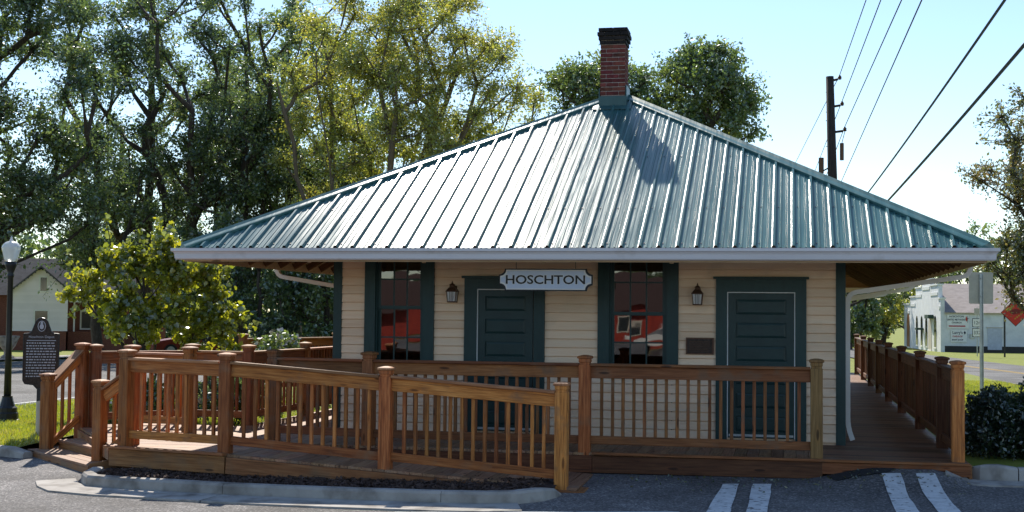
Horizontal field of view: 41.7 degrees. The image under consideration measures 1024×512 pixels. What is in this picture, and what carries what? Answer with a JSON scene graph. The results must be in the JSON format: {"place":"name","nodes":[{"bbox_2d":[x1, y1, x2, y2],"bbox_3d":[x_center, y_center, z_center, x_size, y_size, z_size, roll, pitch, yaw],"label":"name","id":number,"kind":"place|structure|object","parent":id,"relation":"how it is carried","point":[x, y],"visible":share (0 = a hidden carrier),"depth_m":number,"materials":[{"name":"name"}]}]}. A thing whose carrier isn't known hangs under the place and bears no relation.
{"place":"outdoors","nodes":[
{"label":"outdoors","id":0,"kind":"place"},
{"bbox_2d":[0,336,19,357],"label":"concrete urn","id":1,"kind":"object","parent":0,"point":[15,339],"visible":0.56,"depth_m":60.06,"materials":[{"name":"grey concrete"}]},
{"bbox_2d":[0,258,165,350],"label":"white house","id":2,"kind":"structure","parent":0,"point":[31,305],"depth_m":80.69,"materials":[{"name":"paint"}]},
{"bbox_2d":[33,309,48,325],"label":"window","id":3,"kind":"structure","parent":2,"relation":"in","point":[37,313],"depth_m":80.26,"materials":[{"name":"white paint"}]},
{"bbox_2d":[39,276,47,291],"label":"window","id":4,"kind":"structure","parent":2,"relation":"in","point":[43,280],"depth_m":80.37,"materials":[{"name":"white paint"}]},
{"bbox_2d":[80,310,91,329],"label":"window","id":5,"kind":"structure","parent":2,"relation":"in","point":[85,319],"depth_m":83.88,"materials":[{"name":"white paint"}]},
{"bbox_2d":[0,359,207,404],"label":"road","id":6,"kind":"structure","parent":0,"point":[21,392],"depth_m":35.87,"materials":[{"name":"grey asphalt"}]},
{"bbox_2d":[0,350,211,359],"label":"pavement","id":7,"kind":"structure","parent":0,"point":[60,356],"depth_m":61.09,"materials":[{"name":"concrete"}]},
{"bbox_2d":[1,387,292,446],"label":"lawn","id":8,"kind":"structure","parent":0,"point":[71,419],"depth_m":23.68,"materials":[{"name":"green plant"}]},
{"bbox_2d":[0,236,20,421],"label":"lamp post","id":9,"kind":"object","parent":8,"relation":"on","point":[11,248],"visible":1,"depth_m":22.86,"materials":[{"name":"black metal"}]},
{"bbox_2d":[22,317,59,434],"bbox_3d":[-6.816,1.738,19.448,0.502,1.697,0.109,1,-2,-4],"label":"historical marker","id":10,"kind":"object","parent":8,"relation":"on","point":[41,344],"visible":0.91,"depth_m":19.43,"materials":[{"name":"brown metal"}]},
{"bbox_2d":[143,376,174,422],"bbox_3d":[-6.156,2.445,22.418,2.018,0.899,1.394,0,-3,12],"label":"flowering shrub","id":11,"kind":"object","parent":8,"relation":"on","point":[154,394],"visible":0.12,"depth_m":22.16,"materials":[{"name":"green plant"}]},
{"bbox_2d":[55,213,263,384],"bbox_3d":[-6.292,1.138,23.887,2.786,3.845,3.071,3,-3,-43],"label":"redbud tree","id":12,"kind":"object","parent":8,"relation":"on","point":[161,269],"visible":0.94,"depth_m":23.67,"materials":[{"name":"green plant"}]},
{"bbox_2d":[216,404,331,421],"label":"lawn","id":13,"kind":"structure","parent":0,"point":[330,405],"depth_m":26.76,"materials":[{"name":"green plant"}]},
{"bbox_2d":[197,376,285,425],"bbox_3d":[-4.434,2.275,21.473,1.852,1.144,1.437,0,-3,12],"label":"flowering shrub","id":14,"kind":"object","parent":13,"relation":"on","point":[200,397],"visible":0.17,"depth_m":21.16,"materials":[{"name":"green plant"}]},
{"bbox_2d":[251,327,310,416],"bbox_3d":[-4.054,2.109,23.551,1.229,1.708,1.129,0,-3,12],"label":"flowering shrub","id":15,"kind":"object","parent":13,"relation":"on","point":[273,341],"visible":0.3,"depth_m":23.42,"materials":[{"name":"green plant"}]},
{"bbox_2d":[237,333,332,386],"bbox_3d":[-4.354,2.329,27.409,2.726,1.506,3.172,2,-3,-25],"label":"wooden railing","id":16,"kind":"object","parent":13,"relation":"on","point":[314,341],"visible":0.15,"depth_m":28.44,"materials":[{"name":"brown wood"}]},
{"bbox_2d":[0,322,1023,456],"bbox_3d":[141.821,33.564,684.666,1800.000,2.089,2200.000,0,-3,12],"label":"ground","id":17,"kind":"structure","parent":0,"point":[896,338],"depth_m":98.53,"materials":[{"name":"green plant"}]},
{"bbox_2d":[0,27,19,81],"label":"oak tree","id":18,"kind":"object","parent":17,"relation":"on","point":[3,53],"visible":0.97,"depth_m":57.90,"materials":[{"name":"green plant"}]},
{"bbox_2d":[0,445,32,458],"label":"kerb","id":19,"kind":"structure","parent":17,"relation":"on","point":[12,451],"depth_m":17.84,"materials":[{"name":"concrete"}]},
{"bbox_2d":[0,0,144,282],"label":"oak tree","id":20,"kind":"object","parent":17,"relation":"on","point":[46,195],"visible":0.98,"depth_m":58.33,"materials":[{"name":"green plant"}]},
{"bbox_2d":[72,398,117,423],"bbox_3d":[-6.166,2.416,20.474,1.032,0.755,1.036,2,-3,-34],"label":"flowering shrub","id":21,"kind":"object","parent":17,"relation":"on","point":[110,410],"visible":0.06,"depth_m":20.30,"materials":[{"name":"green plant"}]},
{"bbox_2d":[32,153,177,350],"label":"oak tree","id":22,"kind":"object","parent":17,"relation":"on","point":[132,218],"visible":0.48,"depth_m":65.33,"materials":[{"name":"green plant"}]},
{"bbox_2d":[11,0,265,350],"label":"oak tree","id":23,"kind":"object","parent":17,"relation":"on","point":[210,32],"visible":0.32,"depth_m":70.44,"materials":[{"name":"green plant"}]},
{"bbox_2d":[0,220,314,346],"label":"trees","id":24,"kind":"object","parent":17,"relation":"on","point":[31,244],"depth_m":115.14,"materials":[{"name":"green plant"}]},
{"bbox_2d":[148,338,225,350],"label":"parked car","id":25,"kind":"object","parent":17,"relation":"on","point":[166,344],"visible":0.32,"depth_m":66.70,"materials":[{"name":"paint"}]},
{"bbox_2d":[77,423,305,473],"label":"landing deck","id":26,"kind":"structure","parent":17,"relation":"on","point":[181,456],"depth_m":16.13,"materials":[{"name":"brown wood"}]},
{"bbox_2d":[124,345,198,432],"bbox_3d":[-4.868,1.828,18.585,1.260,1.181,0.172,-1,-3,30],"label":"wooden railing","id":27,"kind":"object","parent":26,"relation":"on","point":[189,352],"visible":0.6,"depth_m":18.44,"materials":[{"name":"brown wood"}]},
{"bbox_2d":[88,342,332,426],"bbox_3d":[-3.266,2.171,22.931,1.866,1.461,9.533,-1,-3,24],"label":"wooden railing","id":28,"kind":"object","parent":26,"relation":"on","point":[98,357],"visible":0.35,"depth_m":19.67,"materials":[{"name":"brown wood"}]},
{"bbox_2d":[70,0,332,304],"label":"oak tree","id":29,"kind":"object","parent":17,"relation":"on","point":[267,89],"visible":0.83,"depth_m":66.01,"materials":[{"name":"green plant"}]},
{"bbox_2d":[160,207,270,349],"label":"young tree","id":30,"kind":"object","parent":17,"relation":"on","point":[190,234],"visible":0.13,"depth_m":60.58,"materials":[{"name":"green plant"}]},
{"bbox_2d":[155,87,323,346],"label":"oak tree","id":31,"kind":"object","parent":17,"relation":"on","point":[259,194],"visible":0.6,"depth_m":64.47,"materials":[{"name":"green plant"}]},
{"bbox_2d":[198,199,333,348],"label":"young tree","id":32,"kind":"object","parent":17,"relation":"on","point":[287,321],"visible":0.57,"depth_m":57.63,"materials":[{"name":"green plant"}]},
{"bbox_2d":[261,269,333,346],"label":"young tree","id":33,"kind":"object","parent":17,"relation":"on","point":[326,326],"visible":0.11,"depth_m":58.30,"materials":[{"name":"green plant"}]},
{"bbox_2d":[213,107,387,346],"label":"oak tree","id":34,"kind":"object","parent":17,"relation":"on","point":[317,166],"visible":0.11,"depth_m":66.22,"materials":[{"name":"green plant"}]},
{"bbox_2d":[194,0,425,336],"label":"oak tree","id":35,"kind":"object","parent":17,"relation":"on","point":[289,4],"visible":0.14,"depth_m":89.06,"materials":[{"name":"green plant"}]},
{"bbox_2d":[81,467,561,503],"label":"kerb","id":36,"kind":"structure","parent":17,"relation":"on","point":[90,477],"depth_m":14.34,"materials":[{"name":"concrete"}]},
{"bbox_2d":[292,177,354,329],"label":"young tree","id":37,"kind":"object","parent":17,"relation":"on","point":[344,184],"visible":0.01,"depth_m":65.19,"materials":[{"name":"green plant"}]},
{"bbox_2d":[103,468,555,489],"bbox_3d":[-2.280,2.528,15.130,5.600,0.099,1.299,0,-3,12],"label":"mulch bed","id":38,"kind":"object","parent":17,"relation":"on","point":[550,483],"visible":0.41,"depth_m":14.87,"materials":[{"name":"brown wood"}]},
{"bbox_2d":[255,0,545,321],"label":"golden tree","id":39,"kind":"object","parent":17,"relation":"on","point":[431,121],"visible":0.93,"depth_m":59.03,"materials":[{"name":"green plant"}]},
{"bbox_2d":[450,68,559,139],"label":"golden tree","id":40,"kind":"object","parent":17,"relation":"on","point":[534,96],"visible":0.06,"depth_m":62.22,"materials":[{"name":"green plant"}]},
{"bbox_2d":[0,444,1023,511],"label":"parking lot","id":41,"kind":"structure","parent":17,"relation":"on","point":[20,491],"depth_m":14.39,"materials":[{"name":"grey asphalt"}]},
{"bbox_2d":[27,434,122,472],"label":"wooden steps","id":42,"kind":"structure","parent":41,"relation":"on","point":[74,454],"depth_m":17.42,"materials":[{"name":"brown wood"}]},
{"bbox_2d":[39,342,90,448],"bbox_3d":[-6.181,1.955,18.580,0.172,1.501,0.993,0,-3,14],"label":"wooden railing","id":43,"kind":"object","parent":42,"relation":"on","point":[77,361],"visible":0.93,"depth_m":18.58,"materials":[{"name":"brown wood"}]},
{"bbox_2d":[91,372,139,460],"bbox_3d":[-4.921,1.990,16.703,0.701,1.356,0.172,-1,-3,27],"label":"wooden railing","id":44,"kind":"object","parent":42,"relation":"on","point":[105,391],"visible":0.48,"depth_m":16.75,"materials":[{"name":"brown wood"}]},
{"bbox_2d":[35,478,220,501],"bbox_3d":[-4.435,2.645,14.964,2.696,0.110,0.772,-1,-3,32],"label":"gutter pan","id":45,"kind":"object","parent":41,"relation":"on","point":[70,486],"visible":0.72,"depth_m":14.79,"materials":[{"name":"concrete"}]},
{"bbox_2d":[201,494,521,511],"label":"gutter pan","id":46,"kind":"object","parent":41,"relation":"on","point":[356,504],"visible":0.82,"depth_m":13.92,"materials":[{"name":"concrete"}]},
{"bbox_2d":[225,448,592,492],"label":"ramp deck","id":47,"kind":"structure","parent":41,"relation":"on","point":[238,465],"depth_m":15.37,"materials":[{"name":"brown wood"}]},
{"bbox_2d":[117,349,570,489],"bbox_3d":[-2.120,1.883,15.483,5.671,1.521,0.454,0,-3,17],"label":"wooden railing","id":48,"kind":"object","parent":47,"relation":"on","point":[385,382],"visible":0.98,"depth_m":15.40,"materials":[{"name":"brown wood"}]},
{"bbox_2d":[272,435,821,477],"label":"porch deck","id":49,"kind":"structure","parent":41,"relation":"on","point":[706,461],"depth_m":16.07,"materials":[{"name":"brown wood"}]},
{"bbox_2d":[265,349,823,475],"bbox_3d":[0.224,1.876,16.398,6.988,1.361,0.346,0,-3,14],"label":"wooden railing","id":50,"kind":"object","parent":49,"relation":"on","point":[585,370],"visible":0.85,"depth_m":16.18,"materials":[{"name":"brown wood"}]},
{"bbox_2d":[589,469,976,500],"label":"fallen leaves","id":51,"kind":"object","parent":41,"relation":"on","point":[777,480],"visible":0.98,"depth_m":15.24,"materials":[{"name":"brown plant"}]},
{"bbox_2d":[946,470,1023,487],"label":"gutter pan","id":52,"kind":"object","parent":41,"relation":"on","point":[995,483],"visible":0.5,"depth_m":15.07,"materials":[{"name":"concrete"}]},
{"bbox_2d":[171,27,1000,457],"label":"train depot","id":53,"kind":"structure","parent":17,"relation":"on","point":[645,215],"depth_m":17.91,"materials":[{"name":"beige paint"}]},
{"bbox_2d":[246,409,331,426],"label":"side walkway deck","id":54,"kind":"structure","parent":53,"relation":"attached to","point":[293,421],"depth_m":20.32,"materials":[{"name":"brown wood"}]},
{"bbox_2d":[364,262,434,359],"bbox_3d":[-1.553,0.627,18.729,1.060,1.980,0.210,0,-3,12],"label":"window","id":55,"kind":"structure","parent":53,"relation":"in","point":[399,297],"depth_m":18.73,"materials":[{"name":"glass"}]},
{"bbox_2d":[445,281,458,301],"bbox_3d":[-0.811,0.487,18.424,0.156,0.298,0.208,0,-3,12],"label":"wall lantern","id":56,"kind":"object","parent":53,"relation":"attached to","point":[452,291],"depth_m":18.34,"materials":[{"name":"brown metal"}]},
{"bbox_2d":[476,289,533,431],"bbox_3d":[-0.106,1.443,18.316,0.778,1.983,0.119,0,-3,12],"label":"door","id":57,"kind":"structure","parent":53,"relation":"in","point":[504,318],"depth_m":18.35,"materials":[{"name":"green paint"}]},
{"bbox_2d":[499,262,592,290],"bbox_3d":[0.431,0.069,17.190,1.214,0.757,0.056,0,-3,12],"label":"hanging sign","id":58,"kind":"object","parent":53,"relation":"hanging from","point":[516,279],"visible":0.99,"depth_m":17.16,"materials":[{"name":"white paint"}]},
{"bbox_2d":[597,262,678,364],"bbox_3d":[1.698,0.631,18.056,1.140,1.980,0.210,0,-3,12],"label":"window","id":59,"kind":"structure","parent":53,"relation":"in","point":[638,302],"depth_m":18.06,"materials":[{"name":"glass"}]},
{"bbox_2d":[691,283,703,304],"bbox_3d":[2.451,0.501,17.748,0.156,0.298,0.208,0,-3,12],"label":"wall lantern","id":60,"kind":"object","parent":53,"relation":"attached to","point":[697,293],"depth_m":17.67,"materials":[{"name":"brown metal"}]},
{"bbox_2d":[686,337,713,354],"bbox_3d":[2.487,1.192,17.795,0.368,0.222,0.036,0,-3,12],"label":"wall plaque","id":61,"kind":"object","parent":53,"relation":"attached to","point":[704,346],"depth_m":17.78,"materials":[{"name":"brown metal"}]},
{"bbox_2d":[727,292,794,438],"bbox_3d":[3.263,1.456,17.617,0.878,1.964,0.119,0,-3,12],"label":"door","id":62,"kind":"structure","parent":53,"relation":"in","point":[760,325],"depth_m":17.65,"materials":[{"name":"green paint"}]},
{"bbox_2d":[527,44,712,115],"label":"pecan tree","id":63,"kind":"object","parent":17,"relation":"on","point":[581,80],"visible":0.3,"depth_m":55.02,"materials":[{"name":"green plant"}]},
{"bbox_2d":[635,32,772,142],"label":"pecan tree","id":64,"kind":"object","parent":17,"relation":"on","point":[726,89],"visible":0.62,"depth_m":52.38,"materials":[{"name":"green plant"}]},
{"bbox_2d":[819,75,846,178],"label":"utility pole","id":65,"kind":"object","parent":17,"relation":"on","point":[831,140],"visible":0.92,"depth_m":46.85,"materials":[{"name":"black wood"}]},
{"bbox_2d":[796,0,865,160],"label":"overhead wire","id":66,"kind":"object","parent":65,"relation":"attached to","point":[839,74],"visible":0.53,"depth_m":44.93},
{"bbox_2d":[815,0,880,169],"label":"overhead wire","id":67,"kind":"object","parent":65,"relation":"attached to","point":[854,67],"visible":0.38,"depth_m":39.89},
{"bbox_2d":[826,0,901,174],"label":"overhead wire","id":68,"kind":"object","parent":65,"relation":"attached to","point":[871,67],"visible":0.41,"depth_m":35.50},
{"bbox_2d":[841,0,921,180],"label":"overhead wire","id":69,"kind":"object","parent":65,"relation":"attached to","point":[887,78],"visible":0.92,"depth_m":27.26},
{"bbox_2d":[868,0,1005,191],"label":"overhead wire","id":70,"kind":"object","parent":65,"relation":"attached to","point":[964,57],"visible":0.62,"depth_m":21.15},
{"bbox_2d":[888,43,1023,200],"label":"overhead wire","id":71,"kind":"object","parent":65,"relation":"attached to","point":[1002,70],"visible":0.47,"depth_m":21.06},
{"bbox_2d":[846,293,885,349],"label":"woodland tree","id":72,"kind":"object","parent":17,"relation":"on","point":[866,321],"visible":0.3,"depth_m":122.43,"materials":[{"name":"green plant"}]},
{"bbox_2d":[846,294,894,346],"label":"woodland tree","id":73,"kind":"object","parent":17,"relation":"on","point":[887,329],"visible":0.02,"depth_m":144.37,"materials":[{"name":"green plant"}]},
{"bbox_2d":[858,292,902,337],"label":"woodland tree","id":74,"kind":"object","parent":17,"relation":"on","point":[892,300],"visible":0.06,"depth_m":154.14,"materials":[{"name":"green plant"}]},
{"bbox_2d":[856,286,917,344],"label":"woodland tree","id":75,"kind":"object","parent":17,"relation":"on","point":[892,314],"visible":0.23,"depth_m":144.85,"materials":[{"name":"green plant"}]},
{"bbox_2d":[822,373,971,478],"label":"walkway deck","id":76,"kind":"structure","parent":17,"relation":"on","point":[886,434],"depth_m":17.58,"materials":[{"name":"brown wood"}]},
{"bbox_2d":[854,334,965,462],"bbox_3d":[7.610,2.445,27.375,0.172,1.411,24.312,0,-3,12],"label":"wooden railing","id":77,"kind":"object","parent":76,"relation":"on","point":[923,391],"visible":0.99,"depth_m":20.02,"materials":[{"name":"brown wood"}]},
{"bbox_2d":[880,274,946,331],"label":"woodland tree","id":78,"kind":"object","parent":17,"relation":"on","point":[907,295],"visible":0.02,"depth_m":161.03,"materials":[{"name":"green plant"}]},
{"bbox_2d":[903,278,1023,352],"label":"white building","id":79,"kind":"structure","parent":17,"relation":"on","point":[928,308],"depth_m":120.47,"materials":[{"name":"paint"}]},
{"bbox_2d":[947,314,968,328],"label":"church sign","id":80,"kind":"object","parent":79,"relation":"attached to","point":[958,321],"visible":1,"depth_m":118.86,"materials":[{"name":"white paint"}]},
{"bbox_2d":[951,330,966,341],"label":"garage sign","id":81,"kind":"object","parent":79,"relation":"attached to","point":[958,335],"visible":1,"depth_m":118.79,"materials":[{"name":"white paint"}]},
{"bbox_2d":[972,308,978,355],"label":"route sign","id":82,"kind":"object","parent":17,"relation":"on","point":[975,323],"visible":0.81,"depth_m":95.24,"materials":[{"name":"metal"}]},
{"bbox_2d":[934,216,1020,283],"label":"woodland tree","id":83,"kind":"object","parent":17,"relation":"on","point":[973,228],"visible":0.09,"depth_m":151.33,"materials":[{"name":"green plant"}]},
{"bbox_2d":[955,82,1023,321],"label":"maple tree","id":84,"kind":"object","parent":17,"relation":"on","point":[1013,242],"visible":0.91,"depth_m":37.72,"materials":[{"name":"green plant"}]},
{"bbox_2d":[972,464,1023,480],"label":"kerb","id":85,"kind":"structure","parent":17,"relation":"on","point":[998,472],"depth_m":15.23,"materials":[{"name":"concrete"}]},
{"bbox_2d":[975,220,1023,282],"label":"woodland tree","id":86,"kind":"object","parent":17,"relation":"on","point":[999,252],"visible":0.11,"depth_m":150.50,"materials":[{"name":"green plant"}]},
{"bbox_2d":[1001,304,1023,356],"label":"diamond sign","id":87,"kind":"object","parent":17,"relation":"on","point":[1015,319],"visible":0.72,"depth_m":93.30,"materials":[{"name":"red metal"}]},
{"bbox_2d":[0,0,1023,318],"label":"sky","id":88,"kind":"structure","parent":0,"point":[798,43],"materials":[{"name":"blue"}]},
{"bbox_2d":[850,349,1023,383],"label":"road","id":89,"kind":"structure","parent":0,"point":[1008,376],"depth_m":60.71,"materials":[{"name":"grey asphalt"}]},
{"bbox_2d":[850,370,1023,466],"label":"lawn","id":90,"kind":"structure","parent":0,"point":[979,460],"depth_m":16.03,"materials":[{"name":"green plant"}]},
{"bbox_2d":[969,272,992,392],"bbox_3d":[11.992,2.018,34.330,0.600,3.212,0.066,0,-2,8],"label":"road sign","id":91,"kind":"object","parent":90,"relation":"on","point":[980,288],"visible":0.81,"depth_m":34.38,"materials":[{"name":"metal"}]},
{"bbox_2d":[965,381,1020,439],"bbox_3d":[6.609,2.210,18.369,1.188,0.999,1.335,1,-3,-15],"label":"boxwood","id":92,"kind":"object","parent":90,"relation":"on","point":[966,410],"depth_m":18.35,"materials":[{"name":"green plant"}]},
{"bbox_2d":[965,383,1023,460],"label":"boxwood","id":93,"kind":"object","parent":90,"relation":"on","point":[982,432],"visible":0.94,"depth_m":16.14,"materials":[{"name":"green plant"}]},
{"bbox_2d":[994,376,1023,459],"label":"boxwood","id":94,"kind":"object","parent":90,"relation":"on","point":[1020,397],"visible":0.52,"depth_m":16.05,"materials":[{"name":"green plant"}]},
{"bbox_2d":[965,379,1023,412],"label":"grass","id":95,"kind":"structure","parent":0,"point":[972,384],"depth_m":41.17,"materials":[{"name":"green plant"}]}
]}

